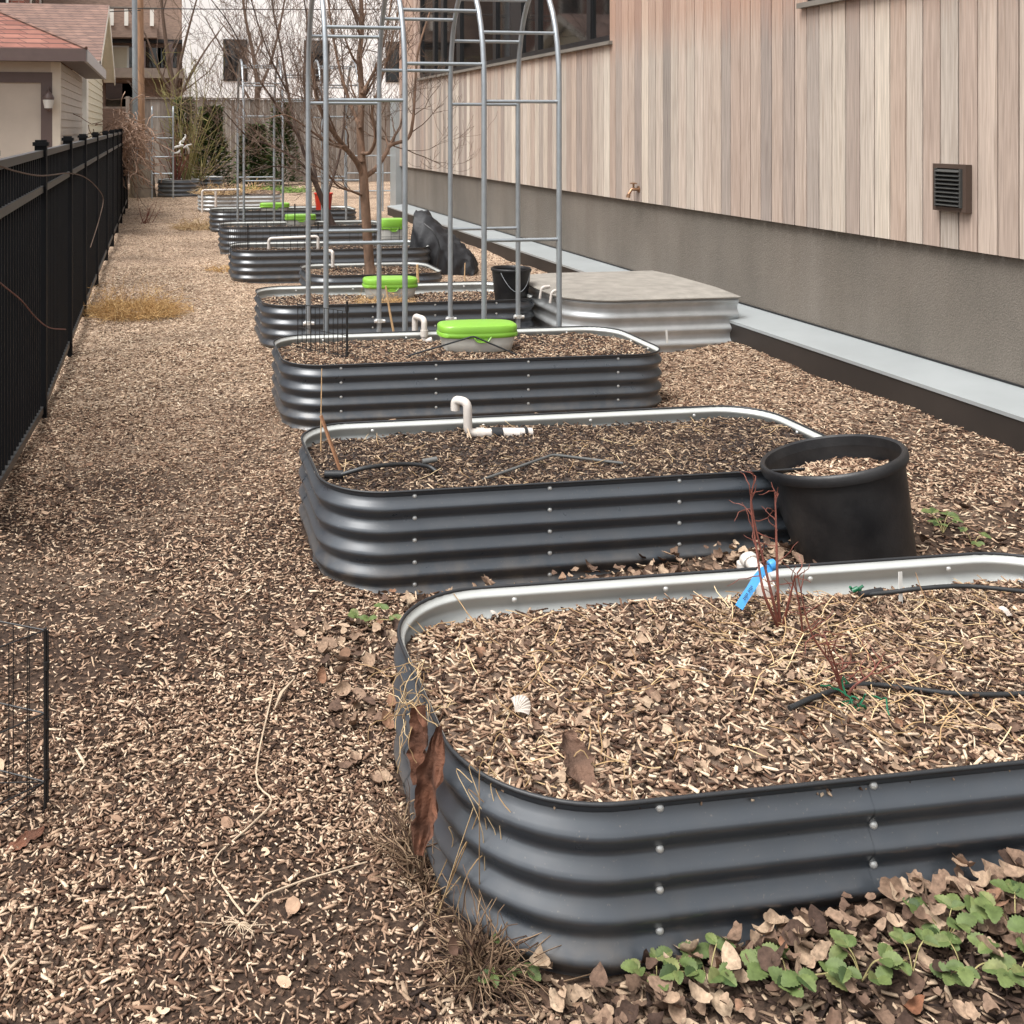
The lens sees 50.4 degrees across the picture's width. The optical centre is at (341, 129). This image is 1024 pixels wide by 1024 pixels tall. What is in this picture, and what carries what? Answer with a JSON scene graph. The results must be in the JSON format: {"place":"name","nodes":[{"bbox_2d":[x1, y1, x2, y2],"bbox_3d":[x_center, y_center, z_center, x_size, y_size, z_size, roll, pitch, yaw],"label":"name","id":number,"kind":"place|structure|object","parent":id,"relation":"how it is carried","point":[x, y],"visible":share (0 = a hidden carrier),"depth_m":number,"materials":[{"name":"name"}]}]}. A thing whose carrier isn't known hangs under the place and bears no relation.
{"place":"outdoors","nodes":[
{"label":"outdoors","id":0,"kind":"place"},
{"bbox_2d":[129,158,155,197],"bbox_3d":[-4.901,1.202,26.316,0.680,0.995,0.658,0,0,-10],"label":"tree stump","id":1,"kind":"object","parent":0,"point":[143,192],"visible":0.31,"depth_m":26.05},
{"bbox_2d":[0,174,1023,1023],"bbox_3d":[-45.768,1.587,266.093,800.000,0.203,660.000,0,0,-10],"label":"ground","id":2,"kind":"structure","parent":0,"point":[326,890],"depth_m":3.40,"materials":[{"name":"wood"}]},
{"bbox_2d":[0,621,49,815],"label":"wire fence","id":3,"kind":"object","parent":2,"relation":"on","point":[44,782],"visible":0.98,"depth_m":2.57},
{"bbox_2d":[5,826,44,851],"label":"dead leaf","id":4,"kind":"object","parent":2,"relation":"on","point":[34,834],"visible":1,"depth_m":2.45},
{"bbox_2d":[0,10,105,157],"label":"hip roof garage","id":5,"kind":"structure","parent":2,"relation":"on","point":[41,88],"depth_m":16.54,"materials":[{"name":"beige"}]},
{"bbox_2d":[0,3,114,138],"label":"gabled garage","id":6,"kind":"structure","parent":2,"relation":"on","point":[88,26],"depth_m":25.06,"materials":[{"name":"beige"}]},
{"bbox_2d":[0,128,127,489],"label":"metal fence","id":7,"kind":"object","parent":2,"relation":"on","point":[51,262],"visible":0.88,"depth_m":5.99,"materials":[{"name":"metal"}]},
{"bbox_2d":[74,92,176,206],"bbox_3d":[-4.059,0.396,20.088,2.148,2.184,3.754,0,0,-10],"label":"dried vine","id":8,"kind":"object","parent":7,"relation":"on","point":[132,139],"visible":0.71,"depth_m":19.90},
{"bbox_2d":[43,0,183,172],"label":"brown shingle house","id":9,"kind":"structure","parent":2,"relation":"on","point":[121,27],"depth_m":40.13,"materials":[{"name":"clear wood"}]},
{"bbox_2d":[106,83,131,106],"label":"window","id":10,"kind":"structure","parent":9,"relation":"in","point":[113,92],"depth_m":40.09,"materials":[{"name":"black glass"}]},
{"bbox_2d":[113,47,126,67],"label":"door panel","id":11,"kind":"structure","parent":9,"relation":"in","point":[119,53],"depth_m":40.09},
{"bbox_2d":[132,0,137,158],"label":"metal pole","id":12,"kind":"object","parent":2,"relation":"on","point":[134,55],"visible":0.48,"depth_m":28.71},
{"bbox_2d":[137,0,144,157],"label":"utility pole","id":13,"kind":"object","parent":2,"relation":"on","point":[140,28],"visible":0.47,"depth_m":29.19,"materials":[{"name":"brown wood"}]},
{"bbox_2d":[82,273,205,322],"bbox_3d":[-1.840,1.457,9.518,1.234,0.355,1.245,0,0,14],"label":"dry grass clump","id":14,"kind":"object","parent":2,"relation":"on","point":[150,308],"visible":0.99,"depth_m":9.40,"materials":[{"name":"plant"}]},
{"bbox_2d":[47,197,274,409],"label":"wood chips","id":15,"kind":"object","parent":2,"relation":"on","point":[192,290],"visible":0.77,"depth_m":8.76,"materials":[{"name":"wood"}]},
{"bbox_2d":[151,106,173,197],"bbox_3d":[-4.282,0.530,25.544,0.540,2.199,0.339,0,0,-10],"label":"arch trellis","id":16,"kind":"object","parent":2,"relation":"on","point":[172,137],"visible":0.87,"depth_m":25.42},
{"bbox_2d":[0,425,350,1013],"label":"bark flakes","id":17,"kind":"object","parent":2,"relation":"on","point":[292,904],"visible":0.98,"depth_m":2.41,"materials":[{"name":"brown wood"}]},
{"bbox_2d":[157,178,199,196],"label":"raised bed","id":18,"kind":"object","parent":2,"relation":"on","point":[181,187],"visible":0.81,"depth_m":25.95,"materials":[{"name":"metal"}]},
{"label":"bed mulch","id":19,"kind":"object","parent":18,"relation":"in","visible":0},
{"bbox_2d":[146,114,207,179],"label":"raspberry canes","id":20,"kind":"object","parent":19,"relation":"on","point":[177,177],"visible":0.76,"depth_m":26.36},
{"bbox_2d":[144,40,231,179],"bbox_3d":[-3.767,-0.526,26.687,2.381,3.647,2.958,0,0,-10],"label":"tall bush","id":21,"kind":"object","parent":19,"relation":"on","point":[189,170],"visible":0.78,"depth_m":26.61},
{"bbox_2d":[167,96,196,177],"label":"evergreen shrub","id":22,"kind":"object","parent":2,"relation":"on","point":[186,120],"visible":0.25,"depth_m":30.03,"materials":[{"name":"green plant"}]},
{"bbox_2d":[128,0,244,97],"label":"bare tree","id":23,"kind":"object","parent":2,"relation":"on","point":[169,64],"visible":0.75,"depth_m":35.50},
{"bbox_2d":[165,210,209,230],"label":"dry grass clump","id":24,"kind":"object","parent":2,"relation":"on","point":[186,226],"visible":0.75,"depth_m":17.61,"materials":[{"name":"plant"}]},
{"bbox_2d":[153,114,246,180],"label":"arching grass","id":25,"kind":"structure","parent":2,"relation":"on","point":[197,174],"depth_m":27.02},
{"bbox_2d":[193,104,235,186],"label":"evergreen shrub","id":26,"kind":"object","parent":2,"relation":"on","point":[206,115],"visible":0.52,"depth_m":29.11,"materials":[{"name":"green plant"}]},
{"bbox_2d":[166,0,302,97],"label":"bare tree","id":27,"kind":"object","parent":2,"relation":"on","point":[246,23],"visible":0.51,"depth_m":34.95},
{"bbox_2d":[197,193,281,211],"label":"raised bed","id":28,"kind":"object","parent":2,"relation":"on","point":[256,200],"visible":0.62,"depth_m":21.57,"materials":[{"name":"metal"}]},
{"bbox_2d":[205,189,279,196],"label":"bed mulch","id":29,"kind":"object","parent":28,"relation":"in","point":[262,191],"visible":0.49,"depth_m":22.07,"materials":[{"name":"brown wood"}]},
{"bbox_2d":[187,181,257,194],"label":"dry grass clump","id":30,"kind":"object","parent":29,"relation":"on","point":[209,193],"visible":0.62,"depth_m":21.80,"materials":[{"name":"plant"}]},
{"bbox_2d":[229,123,280,185],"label":"evergreen shrub","id":31,"kind":"object","parent":2,"relation":"on","point":[264,155],"visible":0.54,"depth_m":30.30,"materials":[{"name":"green plant"}]},
{"bbox_2d":[124,96,389,183],"bbox_3d":[-2.156,0.320,33.101,8.972,2.660,0.125,0,0,-10],"label":"plank fence","id":32,"kind":"object","parent":2,"relation":"on","point":[158,109],"visible":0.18,"depth_m":33.15,"materials":[{"name":"wood"}]},
{"bbox_2d":[0,342,558,1023],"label":"wood chips","id":33,"kind":"object","parent":2,"relation":"on","point":[272,786],"visible":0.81,"depth_m":3.06,"materials":[{"name":"wood"}]},
{"bbox_2d":[209,206,356,231],"bbox_3d":[-0.971,1.502,17.564,2.387,0.416,0.977,0,0,-10],"label":"raised bed","id":34,"kind":"object","parent":2,"relation":"on","point":[216,215],"visible":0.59,"depth_m":17.09,"materials":[{"name":"metal"}]},
{"bbox_2d":[264,98,302,184],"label":"evergreen shrub","id":35,"kind":"object","parent":2,"relation":"on","point":[278,126],"visible":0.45,"depth_m":31.50,"materials":[{"name":"green plant"}]},
{"bbox_2d":[200,678,366,957],"bbox_3d":[-0.088,1.646,2.617,0.344,0.095,1.085,0,0,7],"label":"dead plant stalk","id":36,"kind":"object","parent":2,"relation":"on","point":[244,923],"visible":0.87,"depth_m":2.32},
{"bbox_2d":[0,400,569,1023],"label":"mulch fines","id":37,"kind":"object","parent":2,"relation":"on","point":[166,866],"visible":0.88,"depth_m":2.69,"materials":[{"name":"wood"}]},
{"bbox_2d":[182,0,398,172],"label":"white building","id":38,"kind":"structure","parent":2,"relation":"on","point":[195,48],"depth_m":40.08,"materials":[{"name":"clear paint"}]},
{"bbox_2d":[223,39,247,80],"bbox_3d":[-3.959,-2.600,39.866,0.908,1.563,0.070,0,0,-10],"label":"window","id":39,"kind":"structure","parent":38,"relation":"in","point":[232,60],"depth_m":39.82,"materials":[{"name":"black glass"}]},
{"bbox_2d":[386,41,398,81],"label":"window","id":40,"kind":"structure","parent":38,"relation":"in","point":[393,76],"depth_m":40.86,"materials":[{"name":"black glass"}]},
{"bbox_2d":[218,220,376,253],"bbox_3d":[-0.559,1.507,14.870,2.287,0.406,0.927,0,0,-10],"label":"raised bed","id":41,"kind":"object","parent":2,"relation":"on","point":[260,234],"visible":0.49,"depth_m":14.43,"materials":[{"name":"metal"}]},
{"bbox_2d":[224,223,372,226],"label":"bed mulch","id":42,"kind":"object","parent":41,"relation":"in","point":[291,225],"visible":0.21,"depth_m":15.15,"materials":[{"name":"wood"}]},
{"bbox_2d":[102,0,394,225],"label":"shrubby tree","id":43,"kind":"object","parent":42,"relation":"on","point":[319,191],"visible":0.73,"depth_m":14.28,"materials":[{"name":"brown plant"}]},
{"bbox_2d":[285,214,315,225],"bbox_3d":[-0.586,1.294,15.262,0.450,0.172,0.267,0,0,-10],"label":"lidded tub","id":44,"kind":"object","parent":42,"relation":"on","point":[300,219],"visible":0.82,"depth_m":15.15,"materials":[{"name":"plastic"}]},
{"bbox_2d":[237,59,360,220],"bbox_3d":[-0.669,0.281,16.221,1.757,2.698,1.236,0,0,-10],"label":"arch trellis","id":45,"kind":"object","parent":2,"relation":"on","point":[294,100],"visible":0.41,"depth_m":16.07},
{"bbox_2d":[228,239,429,283],"bbox_3d":[-0.143,1.507,12.101,2.247,0.406,0.927,0,0,-9],"label":"raised bed","id":46,"kind":"object","parent":2,"relation":"on","point":[269,266],"visible":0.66,"depth_m":11.59,"materials":[{"name":"metal"}]},
{"bbox_2d":[235,245,408,250],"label":"bed mulch","id":47,"kind":"object","parent":46,"relation":"in","point":[312,247],"visible":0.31,"depth_m":12.32,"materials":[{"name":"wood"}]},
{"bbox_2d":[382,218,401,239],"bbox_3d":[0.611,1.224,12.919,0.340,0.302,0.247,0,0,-10],"label":"lidded tub","id":48,"kind":"object","parent":47,"relation":"on","point":[390,233],"visible":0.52,"depth_m":12.81,"materials":[{"name":"plastic"}]},
{"bbox_2d":[344,155,389,210],"bbox_3d":[0.812,1.073,20.941,1.536,1.154,0.036,0,0,-10],"label":"pipe trellis","id":49,"kind":"object","parent":2,"relation":"on","point":[383,173],"visible":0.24,"depth_m":20.93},
{"bbox_2d":[299,261,441,284],"bbox_3d":[0.269,1.512,10.142,1.297,0.396,0.927,0,0,-10],"label":"raised bed","id":50,"kind":"object","parent":2,"relation":"on","point":[436,276],"visible":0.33,"depth_m":9.84,"materials":[{"name":"metal"}]},
{"bbox_2d":[304,265,434,274],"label":"bed mulch","id":51,"kind":"object","parent":50,"relation":"in","point":[360,270],"visible":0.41,"depth_m":10.29,"materials":[{"name":"wood"}]},
{"bbox_2d":[198,0,497,274],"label":"fruit tree","id":52,"kind":"object","parent":51,"relation":"on","point":[358,118],"visible":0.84,"depth_m":9.93,"materials":[{"name":"brown plant"}]},
{"bbox_2d":[348,603,400,626],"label":"strawberry plant","id":53,"kind":"object","parent":2,"relation":"on","point":[353,613],"visible":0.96,"depth_m":3.53,"materials":[{"name":"green plant"}]},
{"bbox_2d":[254,281,533,347],"bbox_3d":[0.406,1.507,8.553,2.167,0.406,1.027,0,0,-9],"label":"raised bed","id":54,"kind":"object","parent":2,"relation":"on","point":[273,321],"visible":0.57,"depth_m":8.09,"materials":[{"name":"metal"}]},
{"bbox_2d":[261,290,494,304],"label":"bed mulch","id":55,"kind":"object","parent":54,"relation":"in","point":[317,299],"visible":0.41,"depth_m":8.74,"materials":[{"name":"wood"}]},
{"bbox_2d":[362,275,417,298],"bbox_3d":[0.404,1.309,8.848,0.460,0.172,0.267,0,0,-6],"label":"lidded tub","id":56,"kind":"object","parent":55,"relation":"on","point":[393,283],"visible":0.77,"depth_m":8.74,"materials":[{"name":"plastic"}]},
{"bbox_2d":[491,265,531,299],"bbox_3d":[1.368,1.258,8.588,0.326,0.296,0.330,0,0,-10],"label":"bucket","id":57,"kind":"object","parent":55,"relation":"on","point":[504,281],"visible":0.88,"depth_m":8.48,"materials":[{"name":"plastic"}]},
{"bbox_2d":[303,0,561,333],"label":"arch trellis","id":58,"kind":"object","parent":2,"relation":"on","point":[327,101],"visible":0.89,"depth_m":7.25,"materials":[{"name":"metal"}]},
{"bbox_2d":[409,210,478,275],"bbox_3d":[1.116,1.299,12.149,0.812,0.723,1.125,0,0,18],"label":"fabric heap","id":59,"kind":"object","parent":2,"relation":"on","point":[429,230],"visible":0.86,"depth_m":12.14,"materials":[{"name":"fabric"}]},
{"bbox_2d":[333,658,598,1023],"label":"dead weed","id":60,"kind":"object","parent":2,"relation":"on","point":[476,953],"visible":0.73,"depth_m":2.12,"materials":[{"name":"plant"}]},
{"bbox_2d":[271,326,661,429],"bbox_3d":[0.749,1.510,6.531,2.317,0.401,0.927,0,0,-9],"label":"raised bed","id":61,"kind":"object","parent":2,"relation":"on","point":[394,390],"visible":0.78,"depth_m":6.09,"materials":[{"name":"metal"}]},
{"bbox_2d":[278,332,650,364],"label":"bed mulch","id":62,"kind":"object","parent":61,"relation":"in","point":[523,346],"visible":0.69,"depth_m":6.58,"materials":[{"name":"wood"}]},
{"bbox_2d":[297,301,348,357],"bbox_3d":[-0.113,1.235,6.535,0.423,0.410,0.022,0,0,43],"label":"wire screen","id":63,"kind":"object","parent":62,"relation":"on","point":[346,335],"visible":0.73,"depth_m":6.50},
{"bbox_2d":[412,314,432,341],"bbox_3d":[0.516,1.290,6.911,0.072,0.178,0.193,0,0,-38],"label":"irrigation pipe","id":64,"kind":"object","parent":62,"relation":"on","point":[423,330],"visible":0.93,"depth_m":6.86,"materials":[{"name":"white plastic"}]},
{"bbox_2d":[437,319,517,352],"bbox_3d":[0.846,1.284,6.645,0.500,0.167,0.277,0,0,-8],"label":"lidded tub","id":65,"kind":"object","parent":62,"relation":"on","point":[502,333],"visible":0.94,"depth_m":6.54,"materials":[{"name":"plastic"}]},
{"bbox_2d":[478,962,540,987],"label":"strawberry plant","id":66,"kind":"object","parent":2,"relation":"on","point":[534,969],"visible":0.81,"depth_m":2.03,"materials":[{"name":"green plant"}]},
{"bbox_2d":[299,405,826,593],"bbox_3d":[0.960,1.504,4.432,2.232,0.411,0.947,0,0,-9],"label":"raised bed","id":67,"kind":"object","parent":2,"relation":"on","point":[426,541],"visible":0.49,"depth_m":3.95,"materials":[{"name":"metal"}]},
{"bbox_2d":[307,416,805,490],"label":"bed mulch","id":68,"kind":"object","parent":67,"relation":"in","point":[454,445],"visible":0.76,"depth_m":4.46,"materials":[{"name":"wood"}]},
{"bbox_2d":[324,456,437,478],"bbox_3d":[0.163,1.323,4.153,0.474,0.066,0.078,0,0,-18],"label":"drip hose","id":69,"kind":"object","parent":68,"relation":"on","point":[334,474],"visible":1,"depth_m":4.13,"materials":[{"name":"black plastic"}]},
{"bbox_2d":[451,396,532,437],"bbox_3d":[0.665,1.273,4.708,0.361,0.190,0.079,0,0,2],"label":"irrigation pipe","id":70,"kind":"object","parent":68,"relation":"on","point":[458,401],"visible":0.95,"depth_m":4.69,"materials":[{"name":"white plastic"}]},
{"bbox_2d":[482,454,622,479],"bbox_3d":[0.821,1.332,4.242,0.602,0.045,0.128,0,0,-14],"label":"bent tube","id":71,"kind":"object","parent":68,"relation":"on","point":[546,457],"visible":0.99,"depth_m":4.27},
{"bbox_2d":[528,271,740,351],"bbox_3d":[2.192,1.457,8.606,1.381,0.486,1.460,0,0,-10],"label":"raised bed","id":72,"kind":"object","parent":2,"relation":"on","point":[654,306],"depth_m":8.00,"materials":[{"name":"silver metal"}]},
{"bbox_2d":[255,223,1023,731],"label":"wood chips","id":73,"kind":"object","parent":2,"relation":"on","point":[971,493],"visible":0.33,"depth_m":5.82,"materials":[{"name":"wood"}]},
{"bbox_2d":[290,490,1023,782],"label":"fallen leaves","id":74,"kind":"object","parent":2,"relation":"on","point":[367,658],"visible":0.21,"depth_m":3.46,"materials":[{"name":"brown plant"}]},
{"bbox_2d":[621,945,702,990],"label":"strawberry plant","id":75,"kind":"object","parent":2,"relation":"on","point":[632,965],"visible":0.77,"depth_m":2.02,"materials":[{"name":"green plant"}]},
{"bbox_2d":[659,932,736,986],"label":"strawberry plant","id":76,"kind":"object","parent":2,"relation":"on","point":[669,970],"visible":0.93,"depth_m":1.99,"materials":[{"name":"green plant"}]},
{"bbox_2d":[387,0,1023,452],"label":"cedar building","id":77,"kind":"structure","parent":2,"relation":"on","point":[829,190],"depth_m":7.85,"materials":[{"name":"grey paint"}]},
{"bbox_2d":[418,0,612,80],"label":"window","id":78,"kind":"structure","parent":77,"relation":"in","point":[582,24],"depth_m":14.20,"materials":[{"name":"black glass"}]},
{"bbox_2d":[393,552,1023,977],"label":"raised bed","id":79,"kind":"object","parent":2,"relation":"on","point":[589,886],"visible":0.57,"depth_m":2.13,"materials":[{"name":"metal"}]},
{"bbox_2d":[406,705,427,784],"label":"dead leaf","id":80,"kind":"object","parent":79,"relation":"on","point":[418,741],"visible":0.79,"depth_m":2.29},
{"bbox_2d":[410,725,444,856],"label":"dead leaf","id":81,"kind":"object","parent":79,"relation":"hanging from","point":[429,773],"visible":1,"depth_m":2.20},
{"bbox_2d":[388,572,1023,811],"bbox_3d":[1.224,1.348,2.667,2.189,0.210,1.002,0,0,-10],"label":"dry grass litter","id":82,"kind":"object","parent":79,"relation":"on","point":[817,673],"visible":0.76,"depth_m":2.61,"materials":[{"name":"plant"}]},
{"bbox_2d":[405,576,1023,809],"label":"bed mulch","id":83,"kind":"object","parent":79,"relation":"in","point":[469,739],"visible":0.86,"depth_m":2.50,"materials":[{"name":"brown wood"}]},
{"bbox_2d":[511,695,530,714],"bbox_3d":[0.411,1.309,2.432,0.052,0.012,0.044,33,38,32],"label":"seashell","id":84,"kind":"object","parent":83,"relation":"on","point":[521,703],"visible":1,"depth_m":2.43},
{"bbox_2d":[560,729,599,793],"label":"dead leaf","id":85,"kind":"object","parent":83,"relation":"on","point":[580,768],"visible":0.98,"depth_m":2.18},
{"bbox_2d":[434,578,1023,800],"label":"fallen leaves","id":86,"kind":"object","parent":83,"relation":"on","point":[713,750],"visible":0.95,"depth_m":2.51,"materials":[{"name":"brown plant"}]},
{"bbox_2d":[505,589,1023,760],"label":"bark shreds","id":87,"kind":"object","parent":83,"relation":"on","point":[924,665],"visible":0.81,"depth_m":2.83,"materials":[{"name":"wood"}]},
{"bbox_2d":[728,470,823,640],"bbox_3d":[1.186,1.168,2.879,0.184,0.491,0.257,0,0,-39],"label":"bare shrub","id":88,"kind":"object","parent":83,"relation":"on","point":[776,618],"visible":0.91,"depth_m":2.89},
{"bbox_2d":[735,559,775,609],"bbox_3d":[1.157,1.266,2.975,0.138,0.121,0.030,0,0,-20],"label":"plant tag","id":89,"kind":"object","parent":88,"relation":"hanging from","point":[747,593],"visible":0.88,"depth_m":2.96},
{"bbox_2d":[797,555,905,699],"bbox_3d":[1.192,1.170,2.494,0.306,0.328,0.141,0,0,-21],"label":"bare shrub","id":90,"kind":"object","parent":83,"relation":"on","point":[837,675],"visible":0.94,"depth_m":2.48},
{"bbox_2d":[820,676,889,715],"bbox_3d":[1.175,1.316,2.440,0.142,0.098,0.070,0,0,27],"label":"twine","id":91,"kind":"object","parent":83,"relation":"on","point":[850,701],"visible":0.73,"depth_m":2.44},
{"bbox_2d":[787,681,1023,710],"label":"drip hose","id":92,"kind":"object","parent":83,"relation":"on","point":[806,700],"visible":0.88,"depth_m":2.50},
{"bbox_2d":[858,584,1023,597],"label":"drip hose","id":93,"kind":"object","parent":83,"relation":"on","point":[879,591],"visible":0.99,"depth_m":3.10,"materials":[{"name":"black plastic"}]},
{"bbox_2d":[737,551,774,599],"bbox_3d":[1.241,1.385,3.197,0.056,0.218,0.152,0,0,-10],"label":"irrigation pipe","id":94,"kind":"object","parent":79,"relation":"attached to","point":[747,559],"visible":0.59,"depth_m":3.19,"materials":[{"name":"white plastic"}]},
{"bbox_2d":[395,877,1023,1023],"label":"wood chips","id":95,"kind":"object","parent":2,"relation":"on","point":[824,1000],"visible":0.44,"depth_m":1.97,"materials":[{"name":"wood"}]},
{"bbox_2d":[529,847,1023,1023],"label":"fallen leaves","id":96,"kind":"object","parent":2,"relation":"on","point":[799,927],"visible":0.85,"depth_m":2.02,"materials":[{"name":"brown plant"}]},
{"bbox_2d":[740,942,847,997],"bbox_3d":[0.840,1.558,1.974,0.180,0.069,0.148,0,0,-24],"label":"strawberry plant","id":97,"kind":"object","parent":2,"relation":"on","point":[788,981],"visible":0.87,"depth_m":1.94,"materials":[{"name":"green plant"}]},
{"bbox_2d":[760,434,916,562],"bbox_3d":[1.861,1.414,3.936,0.512,0.436,0.512,-12,-4,-10],"label":"plant pot","id":98,"kind":"object","parent":2,"relation":"on","point":[862,515],"visible":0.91,"depth_m":3.77,"materials":[{"name":"plastic"}]},
{"bbox_2d":[783,456,888,475],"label":"pot mulch","id":99,"kind":"object","parent":98,"relation":"in","point":[843,465],"visible":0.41,"depth_m":4.05,"materials":[{"name":"brown wood"}]},
{"bbox_2d":[825,929,902,985],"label":"strawberry plant","id":100,"kind":"object","parent":2,"relation":"on","point":[882,974],"visible":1,"depth_m":1.95,"materials":[{"name":"green plant"}]},
{"bbox_2d":[889,926,939,975],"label":"strawberry plant","id":101,"kind":"object","parent":2,"relation":"on","point":[901,936],"visible":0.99,"depth_m":1.98,"materials":[{"name":"green plant"}]},
{"bbox_2d":[921,507,963,532],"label":"strawberry plant","id":102,"kind":"object","parent":2,"relation":"on","point":[932,510],"visible":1,"depth_m":4.22,"materials":[{"name":"green plant"}]},
{"bbox_2d":[902,893,988,950],"bbox_3d":[1.155,1.505,2.028,0.148,0.073,0.133,0,0,-10],"label":"strawberry plant","id":103,"kind":"object","parent":2,"relation":"on","point":[965,921],"visible":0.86,"depth_m":2.02,"materials":[{"name":"green plant"}]},
{"bbox_2d":[929,932,1015,986],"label":"strawberry plant","id":104,"kind":"object","parent":2,"relation":"on","point":[966,976],"visible":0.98,"depth_m":1.91,"materials":[{"name":"green plant"}]},
{"bbox_2d":[967,932,1023,987],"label":"strawberry plant","id":105,"kind":"object","parent":2,"relation":"on","point":[1007,978],"visible":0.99,"depth_m":1.90,"materials":[{"name":"green plant"}]},
{"bbox_2d":[974,878,1023,933],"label":"strawberry plant","id":106,"kind":"object","parent":2,"relation":"on","point":[985,900],"visible":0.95,"depth_m":2.02,"materials":[{"name":"green plant"}]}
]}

